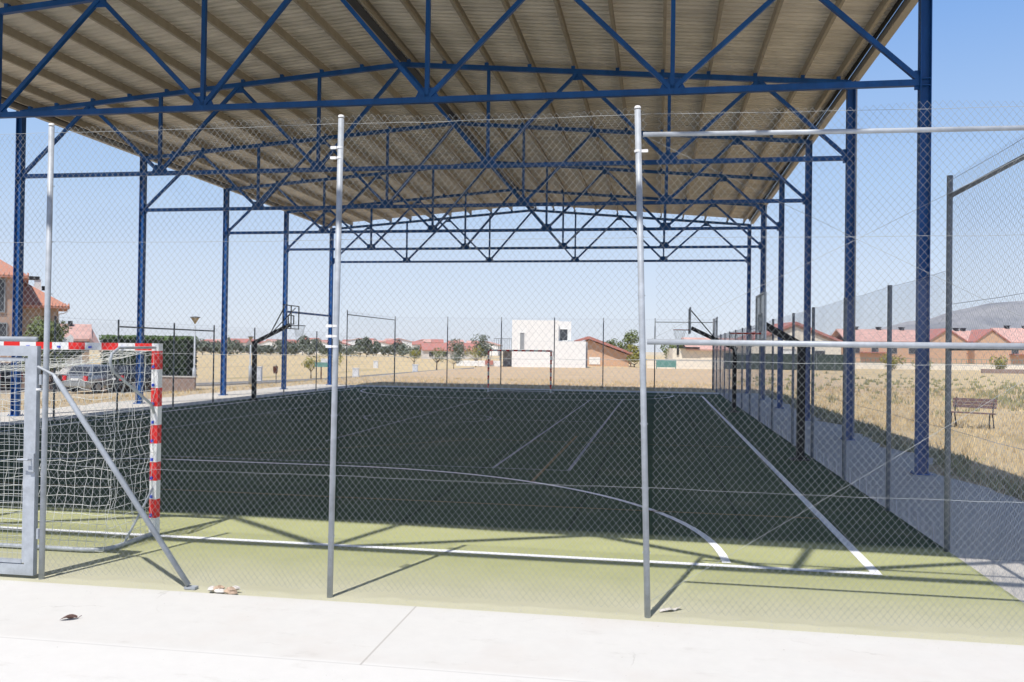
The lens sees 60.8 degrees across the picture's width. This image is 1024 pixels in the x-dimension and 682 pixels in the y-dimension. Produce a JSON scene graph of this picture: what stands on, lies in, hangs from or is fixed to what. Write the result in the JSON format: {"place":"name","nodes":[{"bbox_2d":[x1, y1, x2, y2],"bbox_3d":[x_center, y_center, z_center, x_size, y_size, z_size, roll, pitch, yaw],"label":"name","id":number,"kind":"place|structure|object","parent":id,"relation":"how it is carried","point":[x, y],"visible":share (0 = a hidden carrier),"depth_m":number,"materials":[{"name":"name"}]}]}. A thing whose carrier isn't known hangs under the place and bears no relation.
{"place":"outdoors","nodes":[
{"label":"outdoors","id":0,"kind":"place"},
{"bbox_2d":[56,323,84,373],"bbox_3d":[-28.892,0.778,56.757,2.047,4.064,0.748,1,-1,-26],"label":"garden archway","id":1,"kind":"object","parent":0,"point":[68,355],"visible":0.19,"depth_m":56.81,"materials":[{"name":"white paint"}]},
{"bbox_2d":[60,321,101,362],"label":"tiled house","id":2,"kind":"structure","parent":0,"point":[83,334],"depth_m":70.98,"materials":[{"name":"tile"}]},
{"bbox_2d":[0,384,369,425],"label":"concrete apron","id":3,"kind":"object","parent":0,"point":[7,420],"visible":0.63,"depth_m":31.79,"materials":[{"name":"grey concrete"}]},
{"bbox_2d":[0,0,932,474],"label":"sports canopy","id":4,"kind":"object","parent":3,"relation":"on","point":[162,66],"visible":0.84,"depth_m":23.67,"materials":[{"name":"blue metal"}]},
{"bbox_2d":[1,369,443,389],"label":"road","id":5,"kind":"structure","parent":0,"point":[293,379],"depth_m":68.36,"materials":[{"name":"grey asphalt"}]},
{"bbox_2d":[0,363,22,389],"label":"parked car","id":6,"kind":"object","parent":5,"relation":"on","point":[2,371],"visible":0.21,"depth_m":47.56,"materials":[{"name":"grey paint"}]},
{"bbox_2d":[260,340,277,352],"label":"distant house","id":7,"kind":"structure","parent":0,"point":[270,342],"depth_m":367.44,"materials":[{"name":"paint"}]},
{"bbox_2d":[298,339,327,353],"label":"distant house","id":8,"kind":"structure","parent":0,"point":[325,342],"depth_m":378.65,"materials":[{"name":"paint"}]},
{"bbox_2d":[347,338,366,352],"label":"distant house","id":9,"kind":"structure","parent":0,"point":[351,342],"depth_m":494.78,"materials":[{"name":"paint"}]},
{"bbox_2d":[373,341,390,353],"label":"distant house","id":10,"kind":"structure","parent":0,"point":[383,344],"depth_m":392.58,"materials":[{"name":"white paint"}]},
{"bbox_2d":[383,338,412,350],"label":"distant house","id":11,"kind":"structure","parent":0,"point":[406,341],"depth_m":428.52,"materials":[{"name":"paint"}]},
{"bbox_2d":[412,341,425,350],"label":"distant house","id":12,"kind":"structure","parent":0,"point":[414,343],"depth_m":455.91,"materials":[{"name":"red tile"}]},
{"bbox_2d":[431,339,443,342],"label":"distant house","id":13,"kind":"structure","parent":0,"point":[437,341],"depth_m":416.54,"materials":[{"name":"red tile"}]},
{"bbox_2d":[419,343,477,358],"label":"distant house","id":14,"kind":"structure","parent":0,"point":[429,348],"depth_m":230.56,"materials":[{"name":"red"}]},
{"bbox_2d":[486,341,502,355],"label":"distant house","id":15,"kind":"structure","parent":0,"point":[496,353],"depth_m":396.19,"materials":[{"name":"paint"}]},
{"bbox_2d":[0,386,1023,644],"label":"sports turf","id":16,"kind":"structure","parent":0,"point":[680,498],"depth_m":10.75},
{"bbox_2d":[0,341,162,551],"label":"handball goal","id":17,"kind":"object","parent":16,"relation":"on","point":[157,450],"visible":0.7,"depth_m":9.15,"materials":[{"name":"white paint"}]},
{"bbox_2d":[208,585,239,593],"bbox_3d":[-2.407,2.062,7.268,0.274,0.055,0.113,1,-1,10],"label":"crumpled wrapper","id":18,"kind":"object","parent":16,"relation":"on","point":[228,590],"visible":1,"depth_m":7.24,"materials":[{"name":"white paper"}]},
{"bbox_2d":[250,304,305,400],"bbox_3d":[-8.962,0.457,33.345,2.207,3.660,1.475,1,-1,10],"label":"basketball hoop","id":19,"kind":"object","parent":16,"relation":"on","point":[254,358],"visible":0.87,"depth_m":33.41,"materials":[{"name":"black paint"}]},
{"bbox_2d":[47,395,622,470],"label":"court markings","id":20,"kind":"object","parent":16,"relation":"on","point":[580,454],"visible":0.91,"depth_m":20.45,"materials":[{"name":"white paint"}]},
{"bbox_2d":[0,389,881,574],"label":"court markings","id":21,"kind":"object","parent":16,"relation":"on","point":[832,529],"visible":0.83,"depth_m":9.40,"materials":[{"name":"white paint"}]},
{"bbox_2d":[487,349,552,392],"bbox_3d":[0.434,1.473,42.928,3.160,2.080,0.922,1,-1,10],"label":"handball goal","id":22,"kind":"object","parent":16,"relation":"on","point":[551,358],"visible":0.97,"depth_m":42.66,"materials":[{"name":"white paint"}]},
{"bbox_2d":[659,606,680,611],"bbox_3d":[1.262,2.129,6.946,0.206,0.030,0.077,1,-1,-17],"label":"paper scrap","id":23,"kind":"object","parent":16,"relation":"on","point":[663,609],"visible":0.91,"depth_m":6.95,"materials":[{"name":"white paper"}]},
{"bbox_2d":[673,307,738,411],"bbox_3d":[6.817,0.656,30.689,2.307,3.632,1.500,1,-1,10],"label":"basketball hoop","id":24,"kind":"object","parent":16,"relation":"on","point":[734,370],"visible":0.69,"depth_m":30.46,"materials":[{"name":"black paint"}]},
{"bbox_2d":[730,292,810,460],"bbox_3d":[5.038,0.692,17.051,1.319,3.227,1.325,1,-1,-40],"label":"basketball hoop","id":25,"kind":"object","parent":16,"relation":"on","point":[762,311],"visible":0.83,"depth_m":16.93,"materials":[{"name":"black paint"}]},
{"bbox_2d":[0,580,1023,681],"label":"pavement","id":26,"kind":"structure","parent":0,"point":[196,637],"depth_m":6.01,"materials":[{"name":"concrete"}]},
{"bbox_2d":[60,614,81,619],"bbox_3d":[-3.281,2.052,6.485,0.148,0.030,0.050,1,-1,-19],"label":"dry leaf","id":27,"kind":"object","parent":26,"relation":"on","point":[70,616],"visible":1,"depth_m":6.50,"materials":[{"name":"brown plant"}]},
{"bbox_2d":[0,350,1023,500],"bbox_3d":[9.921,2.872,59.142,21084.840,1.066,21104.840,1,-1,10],"label":"terrain","id":28,"kind":"structure","parent":0,"point":[593,372],"depth_m":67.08,"materials":[{"name":"plant"}]},
{"bbox_2d":[0,260,69,373],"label":"two storey house","id":29,"kind":"structure","parent":28,"relation":"on","point":[32,293],"depth_m":59.54,"materials":[{"name":"brick"}]},
{"bbox_2d":[0,278,5,312],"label":"window","id":30,"kind":"structure","parent":29,"relation":"in","point":[2,300],"depth_m":57.44,"materials":[{"name":"grey glass"}]},
{"bbox_2d":[0,322,6,335],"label":"window","id":31,"kind":"structure","parent":29,"relation":"in","point":[2,328],"depth_m":57.45,"materials":[{"name":"grey glass"}]},
{"bbox_2d":[22,315,70,389],"bbox_3d":[-25.709,0.720,47.967,2.609,4.308,3.062,1,-1,-14],"label":"round bush","id":32,"kind":"object","parent":28,"relation":"on","point":[58,330],"visible":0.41,"depth_m":47.80,"materials":[{"name":"green plant"}]},
{"bbox_2d":[62,364,128,392],"bbox_3d":[-22.530,2.030,48.118,1.744,1.485,4.240,1,-1,17],"label":"parked car","id":33,"kind":"object","parent":28,"relation":"on","point":[84,383],"visible":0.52,"depth_m":46.51,"materials":[{"name":"silver metal"}]},
{"bbox_2d":[1,374,196,391],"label":"garden wall","id":34,"kind":"structure","parent":28,"relation":"on","point":[179,382],"depth_m":49.55,"materials":[{"name":"pink stone"}]},
{"bbox_2d":[109,364,171,391],"bbox_3d":[-20.952,2.065,49.432,1.744,1.485,4.240,1,-1,24],"label":"parked car","id":35,"kind":"object","parent":28,"relation":"on","point":[146,379],"visible":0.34,"depth_m":47.88,"materials":[{"name":"grey paint"}]},
{"bbox_2d":[99,334,197,375],"bbox_3d":[-21.292,0.968,51.200,5.215,2.727,1.993,1,-1,0],"label":"clipped hedge","id":36,"kind":"object","parent":28,"relation":"on","point":[167,344],"visible":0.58,"depth_m":50.48,"materials":[{"name":"green plant"}]},
{"bbox_2d":[190,316,199,375],"bbox_3d":[-18.411,0.721,50.593,0.578,4.335,0.578,1,-1,0],"label":"street lamp","id":37,"kind":"object","parent":28,"relation":"on","point":[195,319],"visible":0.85,"depth_m":50.54,"materials":[{"name":"metal"}]},
{"bbox_2d":[0,310,394,420],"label":"chain link fence","id":38,"kind":"object","parent":28,"relation":"on","point":[146,328],"visible":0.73,"depth_m":30.26,"materials":[{"name":"metal"}]},
{"bbox_2d":[197,340,210,354],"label":"distant tree","id":39,"kind":"object","parent":28,"relation":"on","point":[203,349],"visible":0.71,"depth_m":259.35,"materials":[{"name":"green plant"}]},
{"bbox_2d":[208,340,233,353],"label":"distant tree","id":40,"kind":"object","parent":28,"relation":"on","point":[217,349],"visible":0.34,"depth_m":259.85,"materials":[{"name":"green plant"}]},
{"bbox_2d":[218,335,237,355],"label":"distant tree","id":41,"kind":"object","parent":28,"relation":"on","point":[229,342],"visible":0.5,"depth_m":248.84,"materials":[{"name":"green plant"}]},
{"bbox_2d":[219,338,251,352],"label":"distant house","id":42,"kind":"structure","parent":28,"relation":"on","point":[243,341],"depth_m":370.42,"materials":[{"name":"red"}]},
{"bbox_2d":[229,340,243,353],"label":"distant tree","id":43,"kind":"object","parent":28,"relation":"on","point":[236,343],"visible":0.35,"depth_m":289.30,"materials":[{"name":"green plant"}]},
{"bbox_2d":[0,367,473,392],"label":"kerb","id":44,"kind":"structure","parent":28,"relation":"on","point":[8,391],"depth_m":57.77,"materials":[{"name":"concrete"}]},
{"bbox_2d":[248,336,253,384],"bbox_3d":[-18.020,1.323,60.087,0.418,3.339,0.418,1,-1,0],"label":"street lamp","id":45,"kind":"object","parent":28,"relation":"on","point":[250,369],"visible":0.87,"depth_m":60.01,"materials":[{"name":"metal"}]},
{"bbox_2d":[249,345,267,354],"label":"distant tree","id":46,"kind":"object","parent":28,"relation":"on","point":[259,349],"visible":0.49,"depth_m":279.72,"materials":[{"name":"green plant"}]},
{"bbox_2d":[257,366,262,380],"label":"utility cabinet","id":47,"kind":"object","parent":28,"relation":"on","point":[260,373],"visible":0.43,"depth_m":65.80,"materials":[{"name":"white metal"}]},
{"bbox_2d":[262,345,277,354],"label":"distant tree","id":48,"kind":"object","parent":28,"relation":"on","point":[268,350],"visible":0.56,"depth_m":293.56,"materials":[{"name":"green plant"}]},
{"bbox_2d":[273,365,277,379],"bbox_3d":[-14.730,2.124,54.301,0.312,1.300,0.312,0,-1,45],"label":"litter bin","id":49,"kind":"object","parent":28,"relation":"on","point":[275,368],"visible":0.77,"depth_m":54.20,"materials":[{"name":"metal"}]},
{"bbox_2d":[272,339,287,354],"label":"distant tree","id":50,"kind":"object","parent":28,"relation":"on","point":[277,342],"visible":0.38,"depth_m":279.71,"materials":[{"name":"green plant"}]},
{"bbox_2d":[287,343,303,353],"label":"distant tree","id":51,"kind":"object","parent":28,"relation":"on","point":[292,346],"visible":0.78,"depth_m":266.30,"materials":[{"name":"green plant"}]},
{"bbox_2d":[296,335,309,352],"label":"distant tree","id":52,"kind":"object","parent":28,"relation":"on","point":[301,341],"visible":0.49,"depth_m":306.43,"materials":[{"name":"green plant"}]},
{"bbox_2d":[299,339,322,354],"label":"distant tree","id":53,"kind":"object","parent":28,"relation":"on","point":[306,345],"visible":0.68,"depth_m":252.38,"materials":[{"name":"green plant"}]},
{"bbox_2d":[301,355,320,377],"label":"young tree","id":54,"kind":"object","parent":28,"relation":"on","point":[306,363],"visible":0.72,"depth_m":73.81,"materials":[{"name":"green plant"}]},
{"bbox_2d":[315,358,327,379],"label":"park sign","id":55,"kind":"object","parent":28,"relation":"on","point":[323,362],"visible":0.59,"depth_m":65.91,"materials":[{"name":"metal"}]},
{"bbox_2d":[317,346,327,354],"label":"distant tree","id":56,"kind":"object","parent":28,"relation":"on","point":[323,350],"visible":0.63,"depth_m":266.39,"materials":[{"name":"green plant"}]},
{"bbox_2d":[327,339,341,353],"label":"distant tree","id":57,"kind":"object","parent":28,"relation":"on","point":[339,346],"visible":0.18,"depth_m":262.58,"materials":[{"name":"green plant"}]},
{"bbox_2d":[344,345,362,355],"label":"distant tree","id":58,"kind":"object","parent":28,"relation":"on","point":[353,349],"visible":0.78,"depth_m":249.72,"materials":[{"name":"green plant"}]},
{"bbox_2d":[352,368,359,377],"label":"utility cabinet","id":59,"kind":"object","parent":28,"relation":"on","point":[355,373],"visible":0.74,"depth_m":72.08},
{"bbox_2d":[355,339,363,356],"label":"distant tree","id":60,"kind":"object","parent":28,"relation":"on","point":[359,342],"visible":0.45,"depth_m":267.28,"materials":[{"name":"green plant"}]},
{"bbox_2d":[361,336,373,356],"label":"distant tree","id":61,"kind":"object","parent":28,"relation":"on","point":[366,345],"visible":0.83,"depth_m":256.39,"materials":[{"name":"green plant"}]},
{"bbox_2d":[365,346,379,355],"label":"distant tree","id":62,"kind":"object","parent":28,"relation":"on","point":[374,350],"visible":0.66,"depth_m":299.90,"materials":[{"name":"green plant"}]},
{"bbox_2d":[373,340,380,355],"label":"distant tree","id":63,"kind":"object","parent":28,"relation":"on","point":[375,343],"visible":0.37,"depth_m":317.57,"materials":[{"name":"green plant"}]},
{"bbox_2d":[379,346,390,356],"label":"distant tree","id":64,"kind":"object","parent":28,"relation":"on","point":[383,353],"visible":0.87,"depth_m":279.12,"materials":[{"name":"green plant"}]},
{"bbox_2d":[386,345,393,355],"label":"distant tree","id":65,"kind":"object","parent":28,"relation":"on","point":[391,350],"visible":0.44,"depth_m":286.00,"materials":[{"name":"green plant"}]},
{"bbox_2d":[392,340,400,352],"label":"distant tree","id":66,"kind":"object","parent":28,"relation":"on","point":[397,344],"visible":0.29,"depth_m":298.25,"materials":[{"name":"green plant"}]},
{"bbox_2d":[395,343,410,355],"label":"distant tree","id":67,"kind":"object","parent":28,"relation":"on","point":[397,348],"visible":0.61,"depth_m":268.43,"materials":[{"name":"green plant"}]},
{"bbox_2d":[397,347,420,357],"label":"distant tree","id":68,"kind":"object","parent":28,"relation":"on","point":[405,352],"visible":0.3,"depth_m":247.66,"materials":[{"name":"green plant"}]},
{"bbox_2d":[407,347,419,357],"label":"distant tree","id":69,"kind":"object","parent":28,"relation":"on","point":[413,350],"visible":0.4,"depth_m":240.65,"materials":[{"name":"green plant"}]},
{"bbox_2d":[412,364,417,371],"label":"utility cabinet","id":70,"kind":"object","parent":28,"relation":"on","point":[414,368],"visible":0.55,"depth_m":85.79,"materials":[{"name":"white metal"}]},
{"bbox_2d":[409,349,421,362],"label":"young tree","id":71,"kind":"object","parent":28,"relation":"on","point":[414,353],"visible":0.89,"depth_m":117.84,"materials":[{"name":"green plant"}]},
{"bbox_2d":[431,347,448,369],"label":"young tree","id":72,"kind":"object","parent":28,"relation":"on","point":[442,353],"visible":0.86,"depth_m":91.93,"materials":[{"name":"green plant"}]},
{"bbox_2d":[450,353,463,368],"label":"young tree","id":73,"kind":"object","parent":28,"relation":"on","point":[456,358],"visible":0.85,"depth_m":97.89,"materials":[{"name":"green plant"}]},
{"bbox_2d":[448,339,470,358],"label":"distant tree","id":74,"kind":"object","parent":28,"relation":"on","point":[457,349],"visible":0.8,"depth_m":188.97,"materials":[{"name":"green plant"}]},
{"bbox_2d":[462,345,482,366],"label":"young tree","id":75,"kind":"object","parent":28,"relation":"on","point":[479,357],"visible":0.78,"depth_m":111.98,"materials":[{"name":"green plant"}]},
{"bbox_2d":[470,334,493,366],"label":"distant tree","id":76,"kind":"object","parent":28,"relation":"on","point":[484,344],"visible":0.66,"depth_m":131.62,"materials":[{"name":"green plant"}]},
{"bbox_2d":[0,100,1023,631],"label":"chain link fence","id":77,"kind":"object","parent":28,"relation":"on","point":[640,206],"visible":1,"depth_m":7.00,"materials":[{"name":"metal"}]},
{"bbox_2d":[0,345,42,575],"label":"metal gate","id":78,"kind":"structure","parent":77,"relation":"attached to","point":[26,564],"depth_m":7.66,"materials":[{"name":"metal"}]},
{"bbox_2d":[456,320,587,367],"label":"modern white house","id":79,"kind":"structure","parent":28,"relation":"on","point":[547,343],"depth_m":105.00,"materials":[{"name":"paint"}]},
{"bbox_2d":[519,332,524,349],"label":"window","id":80,"kind":"structure","parent":79,"relation":"in","point":[521,341],"depth_m":104.95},
{"bbox_2d":[559,329,567,340],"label":"window","id":81,"kind":"structure","parent":79,"relation":"in","point":[561,334],"depth_m":106.37,"materials":[{"name":"grey glass"}]},
{"bbox_2d":[394,316,713,389],"bbox_3d":[2.133,0.652,50.193,18.460,4.020,0.091,1,-1,10],"label":"chain link fence","id":82,"kind":"object","parent":28,"relation":"on","point":[654,331],"visible":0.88,"depth_m":50.11,"materials":[{"name":"metal"}]},
{"bbox_2d":[574,336,631,366],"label":"brick outbuilding","id":83,"kind":"structure","parent":28,"relation":"on","point":[613,354],"depth_m":119.98,"materials":[{"name":"brick"}]},
{"bbox_2d":[589,357,599,363],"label":"garage door","id":84,"kind":"structure","parent":83,"relation":"in","point":[596,360],"depth_m":119.92,"materials":[{"name":"white metal"}]},
{"bbox_2d":[606,338,619,346],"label":"distant tree","id":85,"kind":"object","parent":28,"relation":"on","point":[611,343],"visible":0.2,"depth_m":149.33,"materials":[{"name":"green plant"}]},
{"bbox_2d":[618,329,638,363],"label":"distant tree","id":86,"kind":"object","parent":28,"relation":"on","point":[634,341],"visible":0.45,"depth_m":147.43,"materials":[{"name":"green plant"}]},
{"bbox_2d":[626,344,639,366],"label":"distant tree","id":87,"kind":"object","parent":28,"relation":"on","point":[636,355],"visible":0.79,"depth_m":115.82,"materials":[{"name":"green plant"}]},
{"bbox_2d":[656,360,675,368],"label":"teal screen","id":88,"kind":"object","parent":28,"relation":"on","point":[672,364],"visible":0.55,"depth_m":99.94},
{"bbox_2d":[660,345,685,357],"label":"distant tree","id":89,"kind":"object","parent":28,"relation":"on","point":[673,346],"visible":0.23,"depth_m":124.54,"materials":[{"name":"green plant"}]},
{"bbox_2d":[665,337,732,359],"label":"red roofed house","id":90,"kind":"structure","parent":28,"relation":"on","point":[695,348],"depth_m":120.99,"materials":[{"name":"paint"}]},
{"bbox_2d":[725,353,842,370],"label":"screened garden fence","id":91,"kind":"object","parent":28,"relation":"on","point":[818,364],"visible":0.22,"depth_m":103.95,"materials":[{"name":"metal"}]},
{"bbox_2d":[734,322,841,354],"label":"cream gabled house","id":92,"kind":"structure","parent":28,"relation":"on","point":[816,339],"depth_m":110.00,"materials":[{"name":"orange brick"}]},
{"bbox_2d":[713,134,1023,597],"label":"chain link fence","id":93,"kind":"object","parent":28,"relation":"on","point":[948,385],"visible":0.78,"depth_m":10.87,"materials":[{"name":"metal"}]},
{"bbox_2d":[727,370,1023,500],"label":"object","id":94,"kind":"object","parent":28,"relation":"on","point":[961,456],"visible":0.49,"depth_m":27.65,"materials":[{"name":"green plant"}]},
{"bbox_2d":[879,353,905,370],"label":"garden shrub","id":95,"kind":"object","parent":28,"relation":"on","point":[894,361],"visible":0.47,"depth_m":117.90,"materials":[{"name":"green plant"}]},
{"bbox_2d":[951,396,996,428],"bbox_3d":[13.323,2.074,25.247,1.160,0.874,0.624,0,-1,41],"label":"park bench","id":96,"kind":"object","parent":28,"relation":"on","point":[961,401],"visible":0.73,"depth_m":25.33,"materials":[{"name":"wood"}]},
{"bbox_2d":[952,328,1010,364],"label":"brick row house","id":97,"kind":"structure","parent":28,"relation":"on","point":[988,355],"depth_m":147.82,"materials":[{"name":"ceramic"}]},
{"bbox_2d":[989,355,1007,368],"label":"garden shrub","id":98,"kind":"object","parent":28,"relation":"on","point":[1001,362],"visible":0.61,"depth_m":118.79,"materials":[{"name":"green plant"}]},
{"bbox_2d":[981,369,1023,373],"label":"stone wall","id":99,"kind":"structure","parent":28,"relation":"on","point":[1006,371],"depth_m":103.83,"materials":[{"name":"beige stone"}]},
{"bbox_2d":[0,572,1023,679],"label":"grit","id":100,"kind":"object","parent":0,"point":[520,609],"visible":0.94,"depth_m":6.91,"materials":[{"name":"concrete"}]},
{"bbox_2d":[0,0,1023,351],"label":"sky","id":101,"kind":"structure","parent":0,"point":[978,45],"materials":[{"name":"blue"}]},
{"bbox_2d":[362,385,717,393],"bbox_3d":[1.284,2.614,46.099,18.790,0.100,1.795,1,-1,10],"label":"concrete apron","id":102,"kind":"object","parent":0,"point":[542,389],"visible":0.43,"depth_m":46.12,"materials":[{"name":"grey concrete"}]},
{"bbox_2d":[647,359,723,368],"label":"boundary wall","id":103,"kind":"structure","parent":0,"point":[695,363],"depth_m":107.88,"materials":[{"name":"paint"}]},
{"bbox_2d":[722,393,1023,602],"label":"concrete apron","id":104,"kind":"object","parent":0,"point":[987,568],"visible":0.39,"depth_m":12.35,"materials":[{"name":"grey concrete"}]},
{"bbox_2d":[832,327,967,363],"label":"brick row house","id":105,"kind":"structure","parent":0,"point":[910,334],"depth_m":149.99,"materials":[{"name":"brick"}]},
{"bbox_2d":[831,301,1023,334],"bbox_3d":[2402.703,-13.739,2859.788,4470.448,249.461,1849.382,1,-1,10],"label":"hills","id":106,"kind":"structure","parent":0,"point":[1000,322],"depth_m":2863.36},
{"bbox_2d":[855,358,1023,369],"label":"boundary wall","id":107,"kind":"structure","parent":0,"point":[938,366],"depth_m":127.88,"materials":[{"name":"beige concrete"}]},
{"bbox_2d":[991,325,1023,364],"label":"brick row house","id":108,"kind":"structure","parent":0,"point":[1021,336],"depth_m":150.60,"materials":[{"name":"ceramic"}]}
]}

